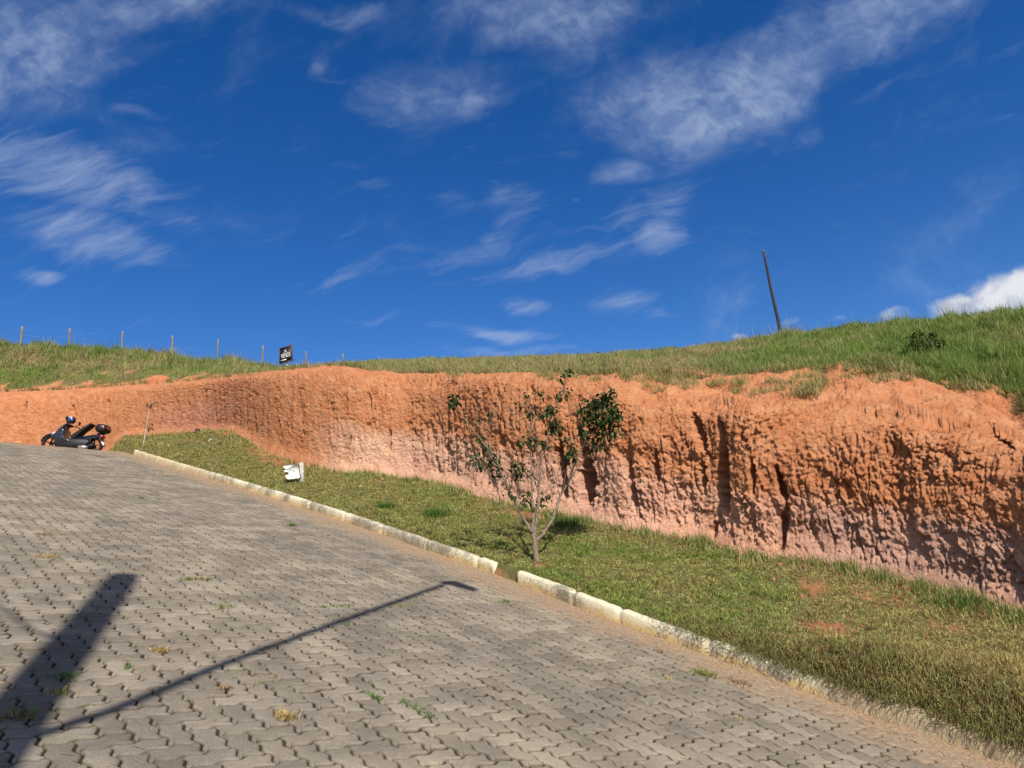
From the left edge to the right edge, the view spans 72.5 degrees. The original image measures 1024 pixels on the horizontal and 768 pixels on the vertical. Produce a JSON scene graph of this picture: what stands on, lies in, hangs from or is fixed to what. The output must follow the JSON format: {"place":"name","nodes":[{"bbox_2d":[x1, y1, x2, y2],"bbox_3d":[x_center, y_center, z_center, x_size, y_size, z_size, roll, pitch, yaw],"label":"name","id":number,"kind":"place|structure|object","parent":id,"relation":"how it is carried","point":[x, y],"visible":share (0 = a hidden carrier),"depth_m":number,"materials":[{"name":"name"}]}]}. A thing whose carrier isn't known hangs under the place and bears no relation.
{"place":"outdoors","nodes":[
{"label":"outdoors","id":0,"kind":"place"},
{"bbox_2d":[0,442,1005,767],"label":"road","id":1,"kind":"structure","parent":0,"point":[480,648],"depth_m":4.49,"materials":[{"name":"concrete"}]},
{"bbox_2d":[0,702,51,723],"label":"green weed","id":2,"kind":"object","parent":1,"relation":"on","point":[11,709],"visible":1,"depth_m":3.08,"materials":[{"name":"green plant"}]},
{"bbox_2d":[36,531,55,535],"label":"dry weed","id":3,"kind":"object","parent":1,"relation":"on","point":[45,533],"visible":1,"depth_m":6.68,"materials":[{"name":"beige plant"}]},
{"bbox_2d":[34,552,59,559],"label":"dry weed","id":4,"kind":"object","parent":1,"relation":"on","point":[48,555],"visible":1,"depth_m":5.85,"materials":[{"name":"beige plant"}]},
{"bbox_2d":[44,683,76,695],"bbox_3d":[-2.181,1.466,3.366,0.159,0.077,0.106,0,-15,-19],"label":"green weed","id":5,"kind":"object","parent":1,"relation":"on","point":[63,691],"visible":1,"depth_m":3.35,"materials":[{"name":"green plant"}]},
{"bbox_2d":[47,668,81,681],"bbox_3d":[-2.275,1.470,3.542,0.164,0.079,0.143,-5,-14,0],"label":"green weed","id":6,"kind":"object","parent":1,"relation":"on","point":[65,677],"visible":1,"depth_m":3.53,"materials":[{"name":"green plant"}]},
{"bbox_2d":[41,416,110,449],"bbox_3d":[-13.622,1.643,21.786,1.982,1.122,0.804,4,-18,0],"label":"motor scooter","id":7,"kind":"object","parent":1,"relation":"on","point":[60,436],"visible":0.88,"depth_m":21.66,"materials":[{"name":"plastic"}]},
{"bbox_2d":[66,416,75,423],"bbox_3d":[-13.864,1.133,21.971,0.296,0.235,0.243,4,-18,0],"label":"helmet","id":8,"kind":"object","parent":7,"relation":"hanging from","point":[71,420],"visible":0.91,"depth_m":21.89,"materials":[{"name":"blue paint"}]},
{"bbox_2d":[123,660,132,669],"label":"green weed","id":9,"kind":"object","parent":1,"relation":"on","point":[129,666],"visible":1,"depth_m":3.77,"materials":[{"name":"green plant"}]},
{"bbox_2d":[148,644,173,654],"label":"dry weed","id":10,"kind":"object","parent":1,"relation":"on","point":[162,650],"visible":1,"depth_m":4.07,"materials":[{"name":"beige plant"}]},
{"bbox_2d":[178,575,212,580],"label":"green weed","id":11,"kind":"object","parent":1,"relation":"on","point":[201,578],"visible":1,"depth_m":5.83,"materials":[{"name":"green plant"}]},
{"bbox_2d":[215,600,235,610],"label":"dry weed","id":12,"kind":"object","parent":1,"relation":"on","point":[228,605],"visible":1,"depth_m":5.14,"materials":[{"name":"beige plant"}]},
{"bbox_2d":[221,683,234,691],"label":"dry weed","id":13,"kind":"object","parent":1,"relation":"on","point":[226,689],"visible":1,"depth_m":3.69,"materials":[{"name":"beige plant"}]},
{"bbox_2d":[269,705,303,721],"bbox_3d":[-1.120,1.620,3.441,0.169,0.086,0.157,-5,-14,0],"label":"dry weed","id":14,"kind":"object","parent":1,"relation":"on","point":[283,713],"visible":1,"depth_m":3.43,"materials":[{"name":"beige plant"}]},
{"bbox_2d":[306,602,353,607],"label":"green weed","id":15,"kind":"object","parent":1,"relation":"on","point":[344,604],"visible":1,"depth_m":5.59,"materials":[{"name":"green plant"}]},
{"bbox_2d":[364,691,386,703],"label":"green weed","id":16,"kind":"object","parent":1,"relation":"on","point":[376,696],"visible":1,"depth_m":3.85,"materials":[{"name":"green plant"}]},
{"bbox_2d":[398,698,436,719],"bbox_3d":[-0.505,1.748,3.770,0.090,0.107,0.319,7,-19,-40],"label":"green weed","id":17,"kind":"object","parent":1,"relation":"on","point":[428,714],"visible":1,"depth_m":3.77,"materials":[{"name":"green plant"}]},
{"bbox_2d":[0,445,985,766],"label":"joint weeds","id":18,"kind":"object","parent":1,"relation":"on","point":[340,647],"visible":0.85,"depth_m":4.58,"materials":[{"name":"green plant"}]},
{"bbox_2d":[689,666,721,678],"bbox_3d":[1.423,2.136,5.167,0.250,0.092,0.238,-5,-14,0],"label":"weed mat","id":19,"kind":"object","parent":1,"relation":"on","point":[700,672],"visible":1,"depth_m":5.17,"materials":[{"name":"green plant"}]},
{"bbox_2d":[728,676,751,686],"bbox_3d":[1.652,2.162,5.077,0.193,0.074,0.197,-14,-16,31],"label":"weed mat","id":20,"kind":"object","parent":1,"relation":"on","point":[734,681],"visible":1,"depth_m":5.07,"materials":[{"name":"beige plant"}]},
{"bbox_2d":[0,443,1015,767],"bbox_3d":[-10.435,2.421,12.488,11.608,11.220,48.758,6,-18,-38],"label":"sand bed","id":21,"kind":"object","parent":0,"point":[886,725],"visible":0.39,"depth_m":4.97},
{"bbox_2d":[0,315,1023,610],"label":"embankment","id":22,"kind":"structure","parent":0,"point":[916,473],"depth_m":9.32,"materials":[{"name":"orange soil"}]},
{"bbox_2d":[146,375,169,384],"bbox_3d":[-12.855,0.093,25.467,0.906,0.821,0.678,-5,-14,0],"label":"earth mound","id":23,"kind":"object","parent":22,"relation":"on","point":[155,378],"visible":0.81,"depth_m":25.23,"materials":[{"name":"orange soil"}]},
{"bbox_2d":[0,326,379,363],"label":"wire fence","id":24,"kind":"object","parent":22,"relation":"on","point":[69,336],"visible":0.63,"depth_m":33.16,"materials":[{"name":"brown wood"}]},
{"bbox_2d":[279,344,294,365],"bbox_3d":[-9.796,-0.899,30.497,0.890,1.631,0.121,-13,-16,28],"label":"sale sign","id":25,"kind":"object","parent":22,"relation":"on","point":[285,353],"visible":0.98,"depth_m":30.58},
{"bbox_2d":[0,294,1023,415],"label":"hill grass","id":26,"kind":"structure","parent":22,"relation":"on","point":[852,342],"depth_m":12.99,"materials":[{"name":"green plant"}]},
{"bbox_2d":[762,250,781,330],"bbox_3d":[6.902,-2.309,18.468,0.120,2.669,0.097,-5,-14,0],"label":"lone pole","id":27,"kind":"object","parent":22,"relation":"on","point":[772,295],"visible":0.77,"depth_m":18.47,"materials":[{"name":"brown wood"}]},
{"bbox_2d":[903,324,953,353],"bbox_3d":[6.052,-0.577,10.465,0.747,0.552,0.972,-5,-14,0],"label":"shrub","id":28,"kind":"object","parent":22,"relation":"on","point":[911,341],"visible":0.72,"depth_m":10.23,"materials":[{"name":"green plant"}]},
{"bbox_2d":[0,0,1023,365],"label":"sky","id":29,"kind":"structure","parent":0,"point":[364,180],"materials":[{"name":"blue"}]},
{"bbox_2d":[109,427,1023,754],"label":"verge","id":30,"kind":"structure","parent":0,"point":[505,571],"depth_m":6.92,"materials":[{"name":"green plant"}]},
{"bbox_2d":[143,402,158,444],"bbox_3d":[-9.155,1.004,17.726,0.361,1.162,0.211,7,-18,-40],"label":"sapling","id":31,"kind":"object","parent":30,"relation":"on","point":[150,405],"visible":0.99,"depth_m":17.68,"materials":[{"name":"brown plant"}]},
{"bbox_2d":[284,462,303,481],"bbox_3d":[-3.940,1.625,12.604,0.352,0.410,0.098,0,-15,-18],"label":"lot number sign","id":32,"kind":"object","parent":30,"relation":"on","point":[292,471],"visible":0.98,"depth_m":12.60,"materials":[{"name":"grey paint"}]},
{"bbox_2d":[373,498,397,509],"bbox_3d":[-1.934,1.830,10.663,0.391,0.230,0.480,-5,-14,0],"label":"grass tuft","id":33,"kind":"object","parent":30,"relation":"on","point":[387,505],"visible":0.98,"depth_m":10.64,"materials":[{"name":"green plant"}]},
{"bbox_2d":[402,474,417,482],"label":"grass tuft","id":34,"kind":"object","parent":30,"relation":"on","point":[410,481],"visible":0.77,"depth_m":12.82,"materials":[{"name":"green plant"}]},
{"bbox_2d":[418,505,454,519],"bbox_3d":[-1.135,1.872,10.230,0.582,0.284,0.599,-11,-15,21],"label":"grass tuft","id":35,"kind":"object","parent":30,"relation":"on","point":[435,512],"visible":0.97,"depth_m":10.19,"materials":[{"name":"green plant"}]},
{"bbox_2d":[446,368,625,561],"bbox_3d":[0.347,0.927,8.271,2.174,2.322,0.630,-3,-14,-10],"label":"young tree","id":36,"kind":"object","parent":30,"relation":"on","point":[594,405],"visible":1,"depth_m":8.34,"materials":[{"name":"green plant"}]},
{"bbox_2d":[113,432,1023,697],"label":"earth crumbs","id":37,"kind":"object","parent":30,"relation":"on","point":[801,595],"visible":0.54,"depth_m":7.08,"materials":[{"name":"orange soil"}]},
{"bbox_2d":[546,511,590,529],"bbox_3d":[0.720,1.884,9.652,0.732,0.334,0.678,-5,-14,0],"label":"grass tuft","id":38,"kind":"object","parent":30,"relation":"on","point":[573,522],"visible":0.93,"depth_m":9.57,"materials":[{"name":"green plant"}]},
{"bbox_2d":[910,583,1022,621],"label":"grass tuft","id":39,"kind":"object","parent":30,"relation":"on","point":[958,603],"visible":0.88,"depth_m":6.39,"materials":[{"name":"green plant"}]},
{"bbox_3d":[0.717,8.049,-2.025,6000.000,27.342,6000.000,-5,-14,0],"label":"ground","id":40,"kind":"structure","parent":0,"visible":0},
{"bbox_2d":[133,450,497,573],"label":"kerb","id":41,"kind":"structure","parent":40,"relation":"on","point":[465,557],"depth_m":10.27,"materials":[{"name":"white concrete"}]},
{"bbox_2d":[517,570,1023,767],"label":"kerb","id":42,"kind":"structure","parent":40,"relation":"on","point":[918,722],"depth_m":5.21,"materials":[{"name":"white concrete"}]}
]}

